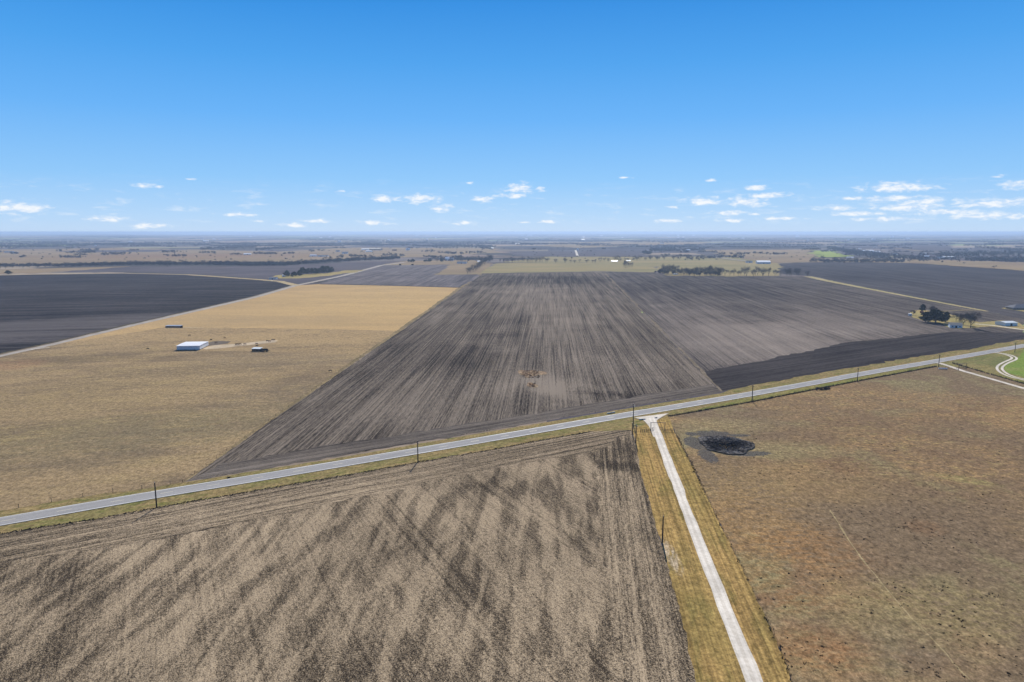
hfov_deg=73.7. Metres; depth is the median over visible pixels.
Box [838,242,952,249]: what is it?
purple field
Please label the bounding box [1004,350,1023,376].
green field
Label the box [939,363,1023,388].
white drive
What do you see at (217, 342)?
trampled ground
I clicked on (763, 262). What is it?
farm building
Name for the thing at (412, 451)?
line
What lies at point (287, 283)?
farm track
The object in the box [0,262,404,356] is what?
country road
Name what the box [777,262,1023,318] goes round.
dark field
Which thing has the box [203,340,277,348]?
dirt track
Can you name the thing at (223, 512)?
road headland
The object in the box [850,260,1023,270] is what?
tan pasture
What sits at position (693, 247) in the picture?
woods
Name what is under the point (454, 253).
pasture shrubs
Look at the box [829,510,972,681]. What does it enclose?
cattle path
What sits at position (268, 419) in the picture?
wire fence
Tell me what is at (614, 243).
tan pasture
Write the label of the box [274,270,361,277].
field
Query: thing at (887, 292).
grass track
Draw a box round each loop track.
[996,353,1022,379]
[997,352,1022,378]
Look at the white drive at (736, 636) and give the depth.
179.16 m
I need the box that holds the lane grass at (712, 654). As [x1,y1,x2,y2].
[633,416,790,681]
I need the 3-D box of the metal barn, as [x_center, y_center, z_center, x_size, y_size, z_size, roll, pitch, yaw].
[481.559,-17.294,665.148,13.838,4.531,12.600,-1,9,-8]
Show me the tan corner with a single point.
(457, 269)
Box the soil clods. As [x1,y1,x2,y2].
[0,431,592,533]
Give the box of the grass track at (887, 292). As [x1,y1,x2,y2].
[804,276,985,310]
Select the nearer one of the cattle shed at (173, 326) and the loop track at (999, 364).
the loop track at (999, 364)
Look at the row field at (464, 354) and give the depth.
458.09 m
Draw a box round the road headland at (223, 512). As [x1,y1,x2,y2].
[0,430,633,563]
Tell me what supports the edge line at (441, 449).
on the road at (45, 513)
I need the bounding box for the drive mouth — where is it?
[634,413,667,436]
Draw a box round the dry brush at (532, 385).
[522,370,539,386]
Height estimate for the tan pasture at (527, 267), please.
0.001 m
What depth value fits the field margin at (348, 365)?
444.81 m
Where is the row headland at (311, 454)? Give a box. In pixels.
[190,384,719,480]
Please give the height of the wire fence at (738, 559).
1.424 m
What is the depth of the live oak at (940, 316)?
674.98 m
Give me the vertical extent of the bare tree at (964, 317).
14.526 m
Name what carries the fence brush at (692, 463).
on the lane grass at (712, 654)
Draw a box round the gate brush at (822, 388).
[816,386,829,389]
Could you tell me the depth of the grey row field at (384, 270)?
1603.21 m
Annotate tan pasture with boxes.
[0,247,500,264]
[482,262,655,272]
[544,240,710,247]
[701,250,848,262]
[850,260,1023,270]
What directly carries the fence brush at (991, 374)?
on the ground at (192, 241)
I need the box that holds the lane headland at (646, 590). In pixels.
[592,431,695,681]
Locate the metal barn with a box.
[995,321,1017,325]
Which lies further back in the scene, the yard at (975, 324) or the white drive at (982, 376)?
the yard at (975, 324)
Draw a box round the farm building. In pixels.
[756,260,770,263]
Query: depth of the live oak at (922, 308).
773.95 m
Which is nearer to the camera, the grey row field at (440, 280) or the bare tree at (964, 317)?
the bare tree at (964, 317)
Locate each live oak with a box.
[918,311,935,322]
[919,304,925,310]
[927,308,948,322]
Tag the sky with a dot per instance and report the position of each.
(117, 116)
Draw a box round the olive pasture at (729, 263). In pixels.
[506,256,781,276]
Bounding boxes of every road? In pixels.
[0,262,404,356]
[0,344,1023,525]
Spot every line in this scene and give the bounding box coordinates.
[0,344,1021,517]
[3,347,1021,524]
[4,359,944,520]
[334,284,461,287]
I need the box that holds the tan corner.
[435,263,492,274]
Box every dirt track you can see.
[166,327,199,327]
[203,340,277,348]
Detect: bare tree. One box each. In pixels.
[958,311,968,322]
[966,311,981,327]
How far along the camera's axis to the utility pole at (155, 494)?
224.80 m
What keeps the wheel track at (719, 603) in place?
on the white drive at (736, 636)
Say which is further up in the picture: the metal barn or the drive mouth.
the metal barn
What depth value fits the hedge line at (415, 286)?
1133.93 m
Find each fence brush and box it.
[668,366,936,415]
[675,435,791,681]
[955,363,1023,383]
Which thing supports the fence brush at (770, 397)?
on the green verge at (988, 363)
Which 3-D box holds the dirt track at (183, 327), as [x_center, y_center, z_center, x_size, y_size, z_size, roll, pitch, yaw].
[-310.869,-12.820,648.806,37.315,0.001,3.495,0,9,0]
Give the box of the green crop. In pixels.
[807,251,852,256]
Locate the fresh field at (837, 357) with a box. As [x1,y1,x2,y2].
[705,332,1023,390]
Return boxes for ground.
[0,233,1023,678]
[208,341,230,345]
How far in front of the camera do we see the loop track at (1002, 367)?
468.18 m
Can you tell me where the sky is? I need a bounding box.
[0,0,1023,233]
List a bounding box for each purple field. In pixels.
[55,261,398,283]
[60,249,188,251]
[504,250,647,256]
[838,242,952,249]
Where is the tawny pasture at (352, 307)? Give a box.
[61,284,456,343]
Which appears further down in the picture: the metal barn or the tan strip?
the metal barn
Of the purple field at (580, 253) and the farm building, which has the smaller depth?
the farm building
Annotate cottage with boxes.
[948,322,962,327]
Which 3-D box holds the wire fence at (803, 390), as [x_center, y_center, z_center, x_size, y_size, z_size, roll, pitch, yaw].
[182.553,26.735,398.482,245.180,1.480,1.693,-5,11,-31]
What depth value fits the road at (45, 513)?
281.36 m
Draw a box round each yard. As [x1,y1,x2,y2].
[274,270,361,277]
[910,310,1023,329]
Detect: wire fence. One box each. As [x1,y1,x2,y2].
[2,479,179,508]
[182,349,369,481]
[668,365,936,414]
[679,441,792,679]
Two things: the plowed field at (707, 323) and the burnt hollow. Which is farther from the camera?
the plowed field at (707, 323)
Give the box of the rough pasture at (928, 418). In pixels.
[669,366,1023,681]
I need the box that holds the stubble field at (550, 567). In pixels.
[0,438,687,681]
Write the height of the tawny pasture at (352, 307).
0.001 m
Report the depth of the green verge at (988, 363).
454.82 m
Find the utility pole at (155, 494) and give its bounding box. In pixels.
[154,482,156,506]
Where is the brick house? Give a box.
[1004,304,1023,309]
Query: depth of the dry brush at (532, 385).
431.67 m
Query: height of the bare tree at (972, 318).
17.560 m
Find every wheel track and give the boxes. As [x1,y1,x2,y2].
[649,418,751,681]
[653,418,759,681]
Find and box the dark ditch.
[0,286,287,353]
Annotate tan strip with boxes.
[0,266,127,273]
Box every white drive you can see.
[648,418,762,681]
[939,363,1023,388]
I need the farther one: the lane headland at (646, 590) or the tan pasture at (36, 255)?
the tan pasture at (36, 255)
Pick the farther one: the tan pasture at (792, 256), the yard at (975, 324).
the tan pasture at (792, 256)
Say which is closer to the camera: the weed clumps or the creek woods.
the weed clumps
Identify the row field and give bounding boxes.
[187,271,714,480]
[319,275,479,286]
[350,265,448,275]
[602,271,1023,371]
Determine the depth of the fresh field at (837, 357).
502.30 m
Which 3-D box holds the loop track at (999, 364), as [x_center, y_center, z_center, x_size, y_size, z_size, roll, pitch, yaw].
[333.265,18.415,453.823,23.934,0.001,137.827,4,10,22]
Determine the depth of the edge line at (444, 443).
290.52 m
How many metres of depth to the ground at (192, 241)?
5788.19 m
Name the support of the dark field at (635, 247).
on the ground at (192, 241)
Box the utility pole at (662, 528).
[661,516,663,542]
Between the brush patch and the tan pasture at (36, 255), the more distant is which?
the tan pasture at (36, 255)
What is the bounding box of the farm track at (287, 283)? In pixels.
[22,273,297,284]
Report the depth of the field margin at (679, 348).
610.89 m
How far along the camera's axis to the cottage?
647.06 m
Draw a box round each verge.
[0,340,1023,533]
[699,349,1023,409]
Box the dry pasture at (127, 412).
[0,328,394,510]
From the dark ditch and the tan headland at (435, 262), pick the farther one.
the tan headland at (435, 262)
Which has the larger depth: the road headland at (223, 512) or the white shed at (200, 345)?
the white shed at (200, 345)
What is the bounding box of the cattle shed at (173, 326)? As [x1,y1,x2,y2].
[165,325,181,327]
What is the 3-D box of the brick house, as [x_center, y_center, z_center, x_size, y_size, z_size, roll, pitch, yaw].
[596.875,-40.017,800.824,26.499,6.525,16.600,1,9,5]
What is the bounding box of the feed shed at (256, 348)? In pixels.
[252,347,262,350]
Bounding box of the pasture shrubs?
[7,242,1017,259]
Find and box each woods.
[0,233,1023,259]
[0,248,1023,274]
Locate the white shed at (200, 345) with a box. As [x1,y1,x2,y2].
[177,341,208,349]
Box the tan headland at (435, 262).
[383,260,486,264]
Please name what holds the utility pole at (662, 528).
on the ground at (192, 241)
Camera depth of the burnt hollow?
291.41 m
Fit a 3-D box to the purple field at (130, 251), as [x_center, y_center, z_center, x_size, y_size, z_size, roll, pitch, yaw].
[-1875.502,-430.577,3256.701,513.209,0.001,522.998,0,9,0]
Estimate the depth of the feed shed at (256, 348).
522.56 m
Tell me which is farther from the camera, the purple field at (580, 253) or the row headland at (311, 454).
the purple field at (580, 253)
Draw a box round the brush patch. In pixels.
[518,370,546,377]
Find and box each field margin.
[181,274,480,483]
[603,271,721,391]
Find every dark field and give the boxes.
[0,273,288,352]
[500,245,808,249]
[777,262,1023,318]
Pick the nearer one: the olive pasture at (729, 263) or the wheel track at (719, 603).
the wheel track at (719, 603)
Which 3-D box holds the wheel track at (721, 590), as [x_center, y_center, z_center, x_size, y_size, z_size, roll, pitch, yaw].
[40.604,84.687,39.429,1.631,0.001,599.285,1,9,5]
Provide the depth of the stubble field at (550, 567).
170.49 m
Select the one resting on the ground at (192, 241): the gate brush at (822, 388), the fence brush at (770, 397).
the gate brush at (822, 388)
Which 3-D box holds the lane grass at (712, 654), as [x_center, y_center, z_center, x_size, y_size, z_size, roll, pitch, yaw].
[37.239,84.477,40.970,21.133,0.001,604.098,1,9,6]
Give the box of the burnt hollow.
[698,435,754,453]
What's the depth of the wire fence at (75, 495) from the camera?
232.54 m
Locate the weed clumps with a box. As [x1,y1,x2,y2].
[695,381,1020,681]
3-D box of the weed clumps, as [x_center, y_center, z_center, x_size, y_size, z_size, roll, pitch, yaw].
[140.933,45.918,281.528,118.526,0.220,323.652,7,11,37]

